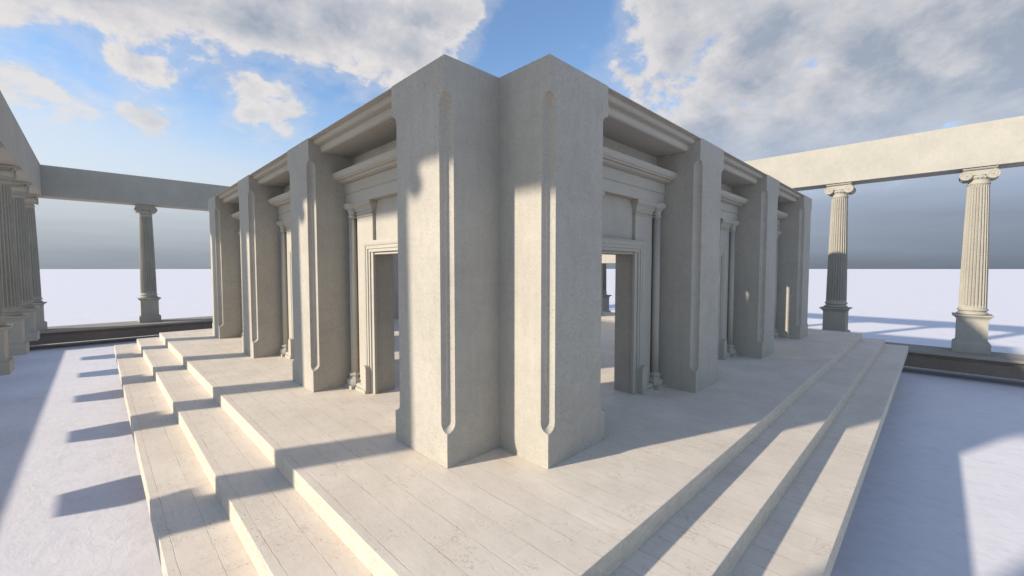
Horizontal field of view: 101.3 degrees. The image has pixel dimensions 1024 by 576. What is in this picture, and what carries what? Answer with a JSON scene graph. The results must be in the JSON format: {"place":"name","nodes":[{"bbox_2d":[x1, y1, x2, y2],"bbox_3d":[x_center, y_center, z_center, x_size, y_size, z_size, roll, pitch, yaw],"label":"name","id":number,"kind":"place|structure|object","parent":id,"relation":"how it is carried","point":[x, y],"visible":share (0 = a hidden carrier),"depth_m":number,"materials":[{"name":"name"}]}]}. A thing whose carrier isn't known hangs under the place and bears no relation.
{"place":"outdoors","nodes":[
{"label":"outdoors","id":0,"kind":"place"},
{"bbox_2d":[0,269,1023,575],"bbox_3d":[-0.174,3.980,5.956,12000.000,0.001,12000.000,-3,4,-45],"label":"ground","id":1,"kind":"structure","parent":0,"point":[940,491],"depth_m":10.16,"materials":[{"name":"white"}]},
{"bbox_2d":[0,279,14,375],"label":"ionic column","id":2,"kind":"structure","parent":1,"relation":"on","point":[7,366],"depth_m":13.00,"materials":[{"name":"stone"}]},
{"bbox_2d":[0,164,29,355],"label":"ionic column","id":3,"kind":"structure","parent":1,"relation":"on","point":[13,313],"depth_m":15.82,"materials":[{"name":"stone"}]},
{"bbox_2d":[11,181,39,340],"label":"ionic column","id":4,"kind":"structure","parent":1,"relation":"on","point":[19,190],"depth_m":18.89,"materials":[{"name":"stone"}]},
{"bbox_2d":[29,316,212,345],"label":"stone curb","id":5,"kind":"structure","parent":1,"relation":"on","point":[73,333],"depth_m":24.19,"materials":[{"name":"grey stone"}]},
{"bbox_2d":[24,194,47,330],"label":"ionic column","id":6,"kind":"structure","parent":5,"relation":"on","point":[31,200],"depth_m":21.99,"materials":[{"name":"stone"}]},
{"bbox_2d":[0,91,42,197],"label":"stone beam","id":7,"kind":"structure","parent":6,"relation":"on","point":[16,151],"depth_m":15.69,"materials":[{"name":"beige stone"}]},
{"bbox_2d":[133,204,160,322],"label":"ionic column","id":8,"kind":"structure","parent":5,"relation":"on","point":[149,299],"depth_m":25.59,"materials":[{"name":"stone"}]},
{"bbox_2d":[114,312,907,575],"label":"stepped platform","id":9,"kind":"structure","parent":1,"relation":"on","point":[269,466],"depth_m":5.37,"materials":[{"name":"stone"}]},
{"bbox_2d":[208,54,811,468],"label":"stone pavilion","id":10,"kind":"structure","parent":9,"relation":"on","point":[472,228],"depth_m":7.33,"materials":[{"name":"beige stone"}]},
{"bbox_2d":[885,342,1023,379],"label":"stone curb","id":11,"kind":"structure","parent":1,"relation":"on","point":[1003,365],"depth_m":15.99,"materials":[{"name":"grey stone"}]},
{"bbox_2d":[603,263,611,311],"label":"ionic column","id":12,"kind":"structure","parent":11,"relation":"on","point":[605,302],"depth_m":28.33,"materials":[{"name":"stone"}]},
{"bbox_2d":[819,182,855,331],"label":"ionic column","id":13,"kind":"structure","parent":11,"relation":"on","point":[835,308],"depth_m":19.19,"materials":[{"name":"stone"}]},
{"bbox_2d":[951,165,1000,354],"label":"ionic column","id":14,"kind":"structure","parent":11,"relation":"on","point":[972,316],"depth_m":16.17,"materials":[{"name":"stone"}]},
{"bbox_2d":[745,116,1023,190],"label":"stone beam","id":15,"kind":"structure","parent":14,"relation":"on","point":[958,149],"depth_m":17.35,"materials":[{"name":"beige stone"}]},
{"bbox_2d":[0,0,1023,268],"label":"sky","id":16,"kind":"structure","parent":0,"point":[214,92],"materials":[{"name":"blue"}]},
{"bbox_3d":[-16.278,-1.764,31.913,1.090,7.126,1.090,-3,4,-45],"label":"ionic column","id":17,"kind":"object","parent":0,"visible":0},
{"bbox_2d":[40,165,229,210],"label":"stone beam","id":18,"kind":"structure","parent":17,"relation":"on","point":[65,183],"depth_m":24.52,"materials":[{"name":"beige stone"}]}
]}

